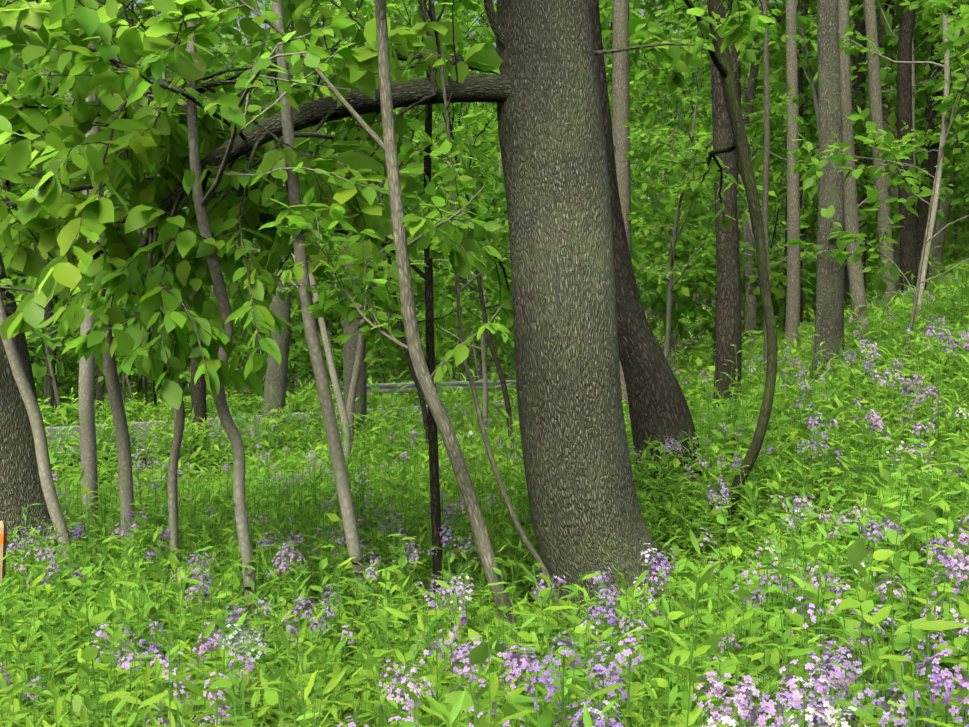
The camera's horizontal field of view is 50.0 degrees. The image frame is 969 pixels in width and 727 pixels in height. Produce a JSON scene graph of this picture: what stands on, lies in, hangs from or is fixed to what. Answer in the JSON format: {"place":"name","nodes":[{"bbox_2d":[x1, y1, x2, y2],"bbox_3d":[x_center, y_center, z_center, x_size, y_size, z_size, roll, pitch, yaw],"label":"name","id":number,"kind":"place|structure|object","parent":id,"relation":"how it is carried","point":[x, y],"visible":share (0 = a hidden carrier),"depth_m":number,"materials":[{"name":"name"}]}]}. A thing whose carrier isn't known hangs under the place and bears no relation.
{"place":"outdoors","nodes":[
{"label":"outdoors","id":0,"kind":"place"},
{"bbox_2d":[46,400,515,458],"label":"road","id":1,"kind":"structure","parent":0,"point":[148,429],"depth_m":21.38,"materials":[{"name":"asphalt"}]},
{"bbox_2d":[29,0,927,364],"label":"sky","id":2,"kind":"structure","parent":0,"point":[435,2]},
{"bbox_2d":[44,250,968,695],"bbox_3d":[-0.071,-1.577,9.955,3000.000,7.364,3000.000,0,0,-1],"label":"ground","id":3,"kind":"structure","parent":0,"point":[672,342],"depth_m":22.14,"materials":[{"name":"plant"}]},
{"bbox_2d":[0,521,6,624],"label":"survey stake","id":4,"kind":"object","parent":3,"relation":"on","point":[3,533],"visible":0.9,"depth_m":5.89,"materials":[{"name":"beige wood"}]},
{"bbox_2d":[13,294,78,420],"bbox_3d":[-4.947,0.149,9.551,2.732,4.128,2.008,1,-1,6],"label":"shrub","id":5,"kind":"object","parent":3,"relation":"on","point":[52,344],"visible":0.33,"depth_m":9.68,"materials":[{"name":"green plant"}]},
{"bbox_2d":[0,57,97,421],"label":"tree","id":6,"kind":"object","parent":3,"relation":"on","point":[58,305],"visible":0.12,"depth_m":25.29,"materials":[{"name":"plant"}]},
{"bbox_2d":[0,0,119,421],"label":"tree","id":7,"kind":"object","parent":3,"relation":"on","point":[48,385],"depth_m":27.41,"materials":[{"name":"green plant"}]},
{"bbox_2d":[2,168,123,419],"bbox_3d":[-12.293,-1.909,29.899,3.370,8.531,3.560,-2,-6,44],"label":"tree","id":8,"kind":"object","parent":3,"relation":"on","point":[40,351],"visible":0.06,"depth_m":29.50,"materials":[{"name":"green plant"}]},
{"bbox_2d":[31,318,96,402],"bbox_3d":[-13.245,0.277,32.793,2.197,4.272,2.707,1,-1,-21],"label":"shrub","id":9,"kind":"object","parent":3,"relation":"on","point":[71,366],"visible":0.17,"depth_m":32.79,"materials":[{"name":"plant"}]},
{"bbox_2d":[0,1,157,416],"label":"tree","id":10,"kind":"object","parent":3,"relation":"on","point":[99,392],"visible":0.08,"depth_m":29.27,"materials":[{"name":"green plant"}]},
{"bbox_2d":[79,97,97,553],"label":"tree","id":11,"kind":"object","parent":3,"relation":"on","point":[88,448],"visible":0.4,"depth_m":9.36,"materials":[{"name":"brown plant"}]},
{"bbox_2d":[0,0,206,636],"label":"tree","id":12,"kind":"object","parent":3,"relation":"on","point":[39,435],"visible":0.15,"depth_m":6.72,"materials":[{"name":"green plant"}]},
{"bbox_2d":[13,0,224,573],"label":"tree","id":13,"kind":"object","parent":3,"relation":"on","point":[118,416],"visible":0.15,"depth_m":7.42,"materials":[{"name":"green plant"}]},
{"bbox_2d":[77,207,190,416],"bbox_3d":[-8.635,-1.155,26.717,2.762,6.924,3.396,0,0,27],"label":"tree","id":14,"kind":"object","parent":3,"relation":"on","point":[182,377],"visible":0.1,"depth_m":26.66,"materials":[{"name":"green plant"}]},
{"bbox_2d":[0,0,276,581],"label":"tree","id":15,"kind":"object","parent":3,"relation":"on","point":[55,104],"visible":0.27,"depth_m":6.72,"materials":[{"name":"green plant"}]},
{"bbox_2d":[74,0,257,193],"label":"tree","id":16,"kind":"object","parent":3,"relation":"on","point":[234,51],"visible":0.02,"depth_m":37.14,"materials":[{"name":"green plant"}]},
{"bbox_2d":[185,97,206,450],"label":"tree","id":17,"kind":"object","parent":3,"relation":"on","point":[198,397],"visible":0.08,"depth_m":15.80,"materials":[{"name":"brown plant"}]},
{"bbox_2d":[165,293,264,413],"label":"tree","id":18,"kind":"object","parent":3,"relation":"on","point":[213,298],"visible":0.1,"depth_m":28.79,"materials":[{"name":"plant"}]},
{"bbox_2d":[62,0,427,642],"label":"tree","id":19,"kind":"object","parent":3,"relation":"on","point":[314,55],"visible":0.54,"depth_m":5.55,"materials":[{"name":"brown plant"}]},
{"bbox_2d":[0,0,502,607],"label":"ash tree","id":20,"kind":"object","parent":3,"relation":"on","point":[126,152],"visible":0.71,"depth_m":5.82,"materials":[{"name":"green plant"}]},
{"bbox_2d":[135,0,382,473],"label":"tree","id":21,"kind":"object","parent":3,"relation":"on","point":[342,411],"visible":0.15,"depth_m":13.45,"materials":[{"name":"green plant"}]},
{"bbox_2d":[262,20,293,424],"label":"tree","id":22,"kind":"object","parent":3,"relation":"on","point":[275,381],"visible":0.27,"depth_m":21.68,"materials":[{"name":"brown plant"}]},
{"bbox_2d":[245,305,316,410],"bbox_3d":[-6.197,0.118,31.374,2.751,4.209,1.965,0,-2,19],"label":"shrub","id":23,"kind":"object","parent":3,"relation":"on","point":[292,348],"visible":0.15,"depth_m":31.49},
{"bbox_2d":[262,330,321,401],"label":"shrub","id":24,"kind":"object","parent":3,"relation":"on","point":[298,360],"visible":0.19,"depth_m":33.84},
{"bbox_2d":[289,336,342,402],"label":"shrub","id":25,"kind":"object","parent":3,"relation":"on","point":[336,360],"visible":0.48,"depth_m":32.82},
{"bbox_2d":[137,0,519,657],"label":"tree","id":26,"kind":"object","parent":3,"relation":"on","point":[375,300],"visible":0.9,"depth_m":5.00,"materials":[{"name":"green plant"}]},
{"bbox_2d":[288,243,368,386],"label":"tree","id":27,"kind":"object","parent":3,"relation":"on","point":[324,276],"visible":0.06,"depth_m":34.94,"materials":[{"name":"green plant"}]},
{"bbox_2d":[157,0,516,594],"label":"tree","id":28,"kind":"object","parent":3,"relation":"on","point":[425,114],"visible":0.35,"depth_m":6.58,"materials":[{"name":"green plant"}]},
{"bbox_2d":[289,212,389,378],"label":"tree","id":29,"kind":"object","parent":3,"relation":"on","point":[375,360],"visible":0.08,"depth_m":33.91,"materials":[{"name":"green plant"}]},
{"bbox_2d":[341,1,366,435],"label":"tree","id":30,"kind":"object","parent":3,"relation":"on","point":[349,349],"visible":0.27,"depth_m":17.82,"materials":[{"name":"brown plant"}]},
{"bbox_2d":[272,0,498,634],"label":"tree","id":31,"kind":"object","parent":3,"relation":"on","point":[290,135],"visible":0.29,"depth_m":5.68,"materials":[{"name":"brown plant"}]},
{"bbox_2d":[269,0,504,460],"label":"tree","id":32,"kind":"object","parent":3,"relation":"on","point":[439,321],"visible":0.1,"depth_m":14.12,"materials":[{"name":"green plant"}]},
{"bbox_2d":[0,0,775,625],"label":"tree","id":33,"kind":"object","parent":3,"relation":"on","point":[542,88],"visible":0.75,"depth_m":6.10,"materials":[{"name":"grey plant"}]},
{"bbox_2d":[320,0,500,456],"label":"tree","id":34,"kind":"object","parent":3,"relation":"on","point":[488,164],"visible":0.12,"depth_m":13.58,"materials":[{"name":"green plant"}]},
{"bbox_2d":[367,110,462,330],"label":"tree","id":35,"kind":"object","parent":3,"relation":"on","point":[419,248],"visible":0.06,"depth_m":37.72,"materials":[{"name":"green plant"}]},
{"bbox_2d":[364,0,498,291],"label":"tree","id":36,"kind":"object","parent":3,"relation":"on","point":[451,114],"visible":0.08,"depth_m":52.37,"materials":[{"name":"green plant"}]},
{"bbox_2d":[359,0,513,452],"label":"tree","id":37,"kind":"object","parent":3,"relation":"on","point":[465,47],"visible":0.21,"depth_m":13.49,"materials":[{"name":"green plant"}]},
{"bbox_2d":[379,0,498,368],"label":"tree","id":38,"kind":"object","parent":3,"relation":"on","point":[455,123],"visible":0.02,"depth_m":48.48,"materials":[{"name":"green plant"}]},
{"bbox_2d":[366,380,515,401],"bbox_3d":[1.526,1.090,39.111,0.160,1.053,20.600,0,0,33],"label":"guardrail","id":39,"kind":"object","parent":3,"relation":"on","point":[387,389],"visible":0.12,"depth_m":34.33,"materials":[{"name":"silver metal"}]},
{"bbox_2d":[377,14,512,427],"bbox_3d":[0.166,-3.053,19.427,4.287,10.330,3.373,0,0,-31],"label":"tree","id":40,"kind":"object","parent":3,"relation":"on","point":[471,118],"visible":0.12,"depth_m":18.72,"materials":[{"name":"green plant"}]},
{"bbox_2d":[437,326,481,381],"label":"shrub","id":41,"kind":"object","parent":3,"relation":"on","point":[468,357],"visible":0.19,"depth_m":42.42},
{"bbox_2d":[418,175,514,401],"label":"tree","id":42,"kind":"object","parent":3,"relation":"on","point":[453,296],"visible":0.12,"depth_m":37.77,"materials":[{"name":"green plant"}]},
{"bbox_2d":[376,0,566,623],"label":"tree","id":43,"kind":"object","parent":3,"relation":"on","point":[442,60],"visible":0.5,"depth_m":5.81,"materials":[{"name":"green plant"}]},
{"bbox_2d":[434,102,509,379],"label":"tree","id":44,"kind":"object","parent":3,"relation":"on","point":[472,105],"visible":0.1,"depth_m":41.53,"materials":[{"name":"plant"}]},
{"bbox_2d":[0,532,968,726],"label":"undergrowth plants","id":45,"kind":"object","parent":3,"relation":"on","point":[690,714],"visible":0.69,"depth_m":2.97,"materials":[{"name":"green plant"}]},
{"bbox_2d":[0,416,968,726],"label":"undergrowth plants","id":46,"kind":"object","parent":3,"relation":"on","point":[400,644],"visible":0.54,"depth_m":4.42,"materials":[{"name":"green plant"}]},
{"bbox_2d":[0,336,968,687],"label":"understory plants","id":47,"kind":"object","parent":3,"relation":"on","point":[856,480],"visible":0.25,"depth_m":6.85,"materials":[{"name":"green plant"}]},
{"bbox_2d":[0,256,968,726],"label":"wildflowers","id":48,"kind":"object","parent":3,"relation":"on","point":[798,698],"visible":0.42,"depth_m":3.66,"materials":[{"name":"purple plant"}]},
{"bbox_2d":[0,240,968,726],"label":"flower stalk leaves","id":49,"kind":"object","parent":3,"relation":"on","point":[546,714],"visible":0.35,"depth_m":4.72,"materials":[{"name":"green plant"}]},
{"bbox_2d":[487,319,515,379],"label":"shrub","id":50,"kind":"object","parent":3,"relation":"on","point":[505,363],"visible":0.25,"depth_m":42.48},
{"bbox_2d":[36,206,968,420],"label":"understory plants","id":51,"kind":"object","parent":3,"relation":"on","point":[374,398],"visible":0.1,"depth_m":36.60,"materials":[{"name":"green plant"}]},
{"bbox_2d":[37,221,968,440],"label":"understory plants","id":52,"kind":"object","parent":3,"relation":"on","point":[296,405],"visible":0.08,"depth_m":22.94,"materials":[{"name":"green plant"}]},
{"bbox_2d":[39,245,968,506],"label":"understory plants","id":53,"kind":"object","parent":3,"relation":"on","point":[363,442],"visible":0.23,"depth_m":14.28,"materials":[{"name":"green plant"}]},
{"bbox_2d":[51,260,968,578],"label":"understory plants","id":54,"kind":"object","parent":3,"relation":"on","point":[411,498],"visible":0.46,"depth_m":9.24,"materials":[{"name":"green plant"}]},
{"bbox_2d":[438,0,648,317],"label":"tree","id":55,"kind":"object","parent":3,"relation":"on","point":[494,185],"visible":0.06,"depth_m":17.43,"materials":[{"name":"green plant"}]},
{"bbox_2d":[462,124,634,347],"bbox_3d":[0.941,-1.477,15.872,2.873,6.808,3.313,0,0,15],"label":"sap tree","id":56,"kind":"object","parent":3,"relation":"on","point":[468,318],"visible":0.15,"depth_m":16.01,"materials":[{"name":"green plant"}]},
{"bbox_2d":[454,73,658,278],"bbox_3d":[0.998,-2.099,15.788,2.550,7.374,3.433,-3,3,-39],"label":"tree","id":57,"kind":"object","parent":3,"relation":"on","point":[640,266],"depth_m":15.59,"materials":[{"name":"green plant"}]},
{"bbox_2d":[504,10,668,287],"bbox_3d":[1.925,-2.627,20.089,3.264,8.932,3.448,0,0,31],"label":"tree","id":58,"kind":"object","parent":3,"relation":"on","point":[661,20],"visible":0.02,"depth_m":20.27,"materials":[{"name":"green plant"}]},
{"bbox_2d":[502,0,689,305],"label":"tree","id":59,"kind":"object","parent":3,"relation":"on","point":[651,120],"visible":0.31,"depth_m":18.22,"materials":[{"name":"green plant"}]},
{"bbox_2d":[612,0,631,424],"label":"grey tree","id":60,"kind":"object","parent":3,"relation":"on","point":[620,87],"visible":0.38,"depth_m":13.97,"materials":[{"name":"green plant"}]},
{"bbox_2d":[589,0,711,526],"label":"tree trunk","id":61,"kind":"object","parent":3,"relation":"on","point":[659,410],"visible":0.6,"depth_m":8.92,"materials":[{"name":"brown plant"}]},
{"bbox_2d":[602,1,711,284],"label":"tree","id":62,"kind":"object","parent":3,"relation":"on","point":[709,104],"depth_m":65.53,"materials":[{"name":"green plant"}]},
{"bbox_2d":[630,51,711,311],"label":"tree","id":63,"kind":"object","parent":3,"relation":"on","point":[689,112],"visible":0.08,"depth_m":66.25,"materials":[{"name":"green plant"}]},
{"bbox_2d":[630,23,713,319],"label":"tree","id":64,"kind":"object","parent":3,"relation":"on","point":[680,32],"visible":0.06,"depth_m":73.88,"materials":[{"name":"green plant"}]},
{"bbox_2d":[631,186,716,371],"bbox_3d":[3.726,-1.001,19.390,3.703,4.709,2.644,0,1,35],"label":"shrub","id":65,"kind":"object","parent":3,"relation":"on","point":[681,294],"visible":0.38,"depth_m":19.17,"materials":[{"name":"plant"}]},
{"bbox_2d":[599,0,763,287],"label":"tree","id":66,"kind":"object","parent":3,"relation":"on","point":[651,11],"visible":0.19,"depth_m":22.69,"materials":[{"name":"green plant"}]},
{"bbox_2d":[633,201,740,363],"bbox_3d":[4.332,-1.209,22.698,3.816,4.881,2.725,1,-2,4],"label":"shrub","id":67,"kind":"object","parent":3,"relation":"on","point":[659,308],"visible":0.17,"depth_m":22.66,"materials":[{"name":"plant"}]},
{"bbox_2d":[631,198,749,368],"bbox_3d":[4.550,-1.335,23.828,3.596,4.994,2.568,-4,-1,29],"label":"shrub","id":68,"kind":"object","parent":3,"relation":"on","point":[681,325],"visible":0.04,"depth_m":23.54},
{"bbox_2d":[630,20,750,307],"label":"tree","id":69,"kind":"object","parent":3,"relation":"on","point":[636,100],"visible":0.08,"depth_m":66.77,"materials":[{"name":"green plant"}]},
{"bbox_2d":[599,0,784,343],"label":"tree","id":70,"kind":"object","parent":3,"relation":"on","point":[750,318],"visible":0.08,"depth_m":25.11,"materials":[{"name":"brown plant"}]},
{"bbox_2d":[629,0,761,245],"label":"tree","id":71,"kind":"object","parent":3,"relation":"on","point":[752,84],"visible":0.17,"depth_m":20.97,"materials":[{"name":"brown plant"}]},
{"bbox_2d":[643,0,777,560],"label":"tree","id":72,"kind":"object","parent":3,"relation":"on","point":[722,62],"visible":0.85,"depth_m":7.36,"materials":[{"name":"brown plant"}]},
{"bbox_2d":[622,0,803,361],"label":"tree","id":73,"kind":"object","parent":3,"relation":"on","point":[699,147],"visible":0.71,"depth_m":13.56,"materials":[{"name":"green plant"}]},
{"bbox_2d":[710,1,741,416],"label":"dark tree","id":74,"kind":"object","parent":3,"relation":"on","point":[728,334],"visible":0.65,"depth_m":12.03,"materials":[{"name":"brown plant"}]},
{"bbox_2d":[712,0,740,365],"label":"tree","id":75,"kind":"object","parent":3,"relation":"on","point":[734,58],"visible":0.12,"depth_m":17.84,"materials":[{"name":"brown plant"}]},
{"bbox_2d":[653,0,808,342],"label":"tree","id":76,"kind":"object","parent":3,"relation":"on","point":[800,71],"visible":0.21,"depth_m":21.96,"materials":[{"name":"brown plant"}]},
{"bbox_2d":[691,0,780,375],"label":"tree","id":77,"kind":"object","parent":3,"relation":"on","point":[765,194],"visible":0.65,"depth_m":12.87,"materials":[{"name":"brown plant"}]},
{"bbox_2d":[690,251,784,340],"bbox_3d":[6.177,-1.089,25.773,2.483,3.606,1.787,0,-1,41],"label":"shrub","id":78,"kind":"object","parent":3,"relation":"on","point":[705,325],"visible":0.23,"depth_m":25.73,"materials":[{"name":"plant"}]},
{"bbox_2d":[654,0,864,297],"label":"tree","id":79,"kind":"object","parent":3,"relation":"on","point":[777,266],"visible":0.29,"depth_m":19.31,"materials":[{"name":"green plant"}]},
{"bbox_2d":[739,239,815,326],"bbox_3d":[7.466,-1.690,25.956,2.295,3.119,1.651,-4,1,-15],"label":"shrub","id":80,"kind":"object","parent":3,"relation":"on","point":[776,307],"visible":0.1,"depth_m":25.74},
{"bbox_2d":[745,0,809,202],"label":"tree","id":81,"kind":"object","parent":3,"relation":"on","point":[753,133],"visible":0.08,"depth_m":36.03,"materials":[{"name":"green plant"}]},
{"bbox_2d":[739,72,816,272],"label":"tree","id":82,"kind":"object","parent":3,"relation":"on","point":[761,144],"visible":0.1,"depth_m":30.20,"materials":[{"name":"green plant"}]},
{"bbox_2d":[739,33,817,317],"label":"tree","id":83,"kind":"object","parent":3,"relation":"on","point":[783,208],"visible":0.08,"depth_m":28.68,"materials":[{"name":"plant"}]},
{"bbox_2d":[785,0,800,348],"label":"tree","id":84,"kind":"object","parent":3,"relation":"on","point":[793,266],"visible":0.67,"depth_m":15.86,"materials":[{"name":"brown plant"}]},
{"bbox_2d":[761,0,872,303],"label":"tree","id":85,"kind":"object","parent":3,"relation":"on","point":[773,122],"visible":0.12,"depth_m":27.92,"materials":[{"name":"green plant"}]},
{"bbox_2d":[745,0,898,315],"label":"tree","id":86,"kind":"object","parent":3,"relation":"on","point":[771,52],"visible":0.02,"depth_m":28.03,"materials":[{"name":"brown plant"}]},
{"bbox_2d":[811,0,843,389],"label":"ash tree","id":87,"kind":"object","parent":3,"relation":"on","point":[829,320],"visible":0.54,"depth_m":10.98,"materials":[{"name":"grey plant"}]},
{"bbox_2d":[803,266,851,321],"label":"shrub","id":88,"kind":"object","parent":3,"relation":"on","point":[811,303],"visible":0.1,"depth_m":22.91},
{"bbox_2d":[697,0,965,237],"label":"tree","id":89,"kind":"object","parent":3,"relation":"on","point":[757,161],"visible":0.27,"depth_m":18.07,"materials":[{"name":"green plant"}]},
{"bbox_2d":[744,0,921,298],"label":"tree","id":90,"kind":"object","parent":3,"relation":"on","point":[777,292],"visible":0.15,"depth_m":20.47,"materials":[{"name":"plant"}]},
{"bbox_2d":[769,7,896,308],"bbox_3d":[7.494,-3.913,21.699,2.954,7.952,3.121,1,-1,-12],"label":"tree","id":91,"kind":"object","parent":3,"relation":"on","point":[861,42],"visible":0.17,"depth_m":21.79,"materials":[{"name":"green plant"}]},
{"bbox_2d":[838,0,869,345],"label":"tree","id":92,"kind":"object","parent":3,"relation":"on","point":[855,272],"visible":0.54,"depth_m":13.84,"materials":[{"name":"brown plant"}]},
{"bbox_2d":[848,0,890,309],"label":"tree","id":93,"kind":"object","parent":3,"relation":"on","point":[860,28],"visible":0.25,"depth_m":24.12,"materials":[{"name":"brown plant"}]},
{"bbox_2d":[792,12,949,326],"bbox_3d":[5.242,-5.270,11.886,3.106,11.223,3.473,0,0,-25],"label":"tree","id":94,"kind":"object","parent":3,"relation":"on","point":[842,40],"visible":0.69,"depth_m":12.15,"materials":[{"name":"brown plant"}]},
{"bbox_2d":[785,0,968,377],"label":"tree","id":95,"kind":"object","parent":3,"relation":"on","point":[899,150],"visible":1,"depth_m":9.59,"materials":[{"name":"green plant"}]},
{"bbox_2d":[864,0,895,315],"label":"tree","id":96,"kind":"object","parent":3,"relation":"on","point":[876,113],"visible":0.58,"depth_m":14.96,"materials":[{"name":"brown plant"}]},
{"bbox_2d":[798,0,968,183],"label":"tree","id":97,"kind":"object","parent":3,"relation":"on","point":[888,43],"visible":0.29,"depth_m":17.77,"materials":[{"name":"green plant"}]},
{"bbox_2d":[875,5,900,293],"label":"tree","id":98,"kind":"object","parent":3,"relation":"on","point":[892,190],"visible":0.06,"depth_m":21.37,"materials":[{"name":"brown plant"}]},
{"bbox_2d":[897,0,917,302],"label":"tree","id":99,"kind":"object","parent":3,"relation":"on","point":[908,249],"visible":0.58,"depth_m":16.82,"materials":[{"name":"brown plant"}]},
{"bbox_2d":[865,79,968,260],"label":"tree leaves","id":100,"kind":"object","parent":3,"relation":"on","point":[961,223],"visible":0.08,"depth_m":26.11,"materials":[{"name":"green plant"}]},
{"bbox_2d":[883,4,968,148],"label":"tree leaves","id":101,"kind":"object","parent":3,"relation":"on","point":[933,137],"visible":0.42,"depth_m":15.76,"materials":[{"name":"green plant"}]},
{"bbox_2d":[887,1,968,267],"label":"tree","id":102,"kind":"object","parent":3,"relation":"on","point":[924,51],"visible":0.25,"depth_m":25.84,"materials":[{"name":"green plant"}]},
{"bbox_2d":[894,1,968,281],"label":"tree","id":103,"kind":"object","parent":3,"relation":"on","point":[939,239],"visible":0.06,"depth_m":23.79,"materials":[{"name":"brown plant"}]},
{"bbox_2d":[916,7,952,289],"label":"tree","id":104,"kind":"object","parent":3,"relation":"on","point":[922,207],"visible":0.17,"depth_m":19.17,"materials":[{"name":"brown plant"}]},
{"bbox_2d":[900,0,968,208],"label":"leaves","id":105,"kind":"object","parent":3,"relation":"on","point":[926,22],"visible":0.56,"depth_m":13.02,"materials":[{"name":"green plant"}]},
{"bbox_2d":[913,0,968,222],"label":"tree leaves","id":106,"kind":"object","parent":3,"relation":"on","point":[961,150],"visible":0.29,"depth_m":17.56,"materials":[{"name":"green plant"}]},
{"bbox_2d":[930,105,968,257],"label":"shrub","id":107,"kind":"object","parent":3,"relation":"on","point":[954,245],"visible":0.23,"depth_m":23.87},
{"bbox_2d":[942,99,968,202],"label":"tree leaves","id":108,"kind":"object","parent":3,"relation":"on","point":[945,169],"visible":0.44,"depth_m":20.22,"materials":[{"name":"green plant"}]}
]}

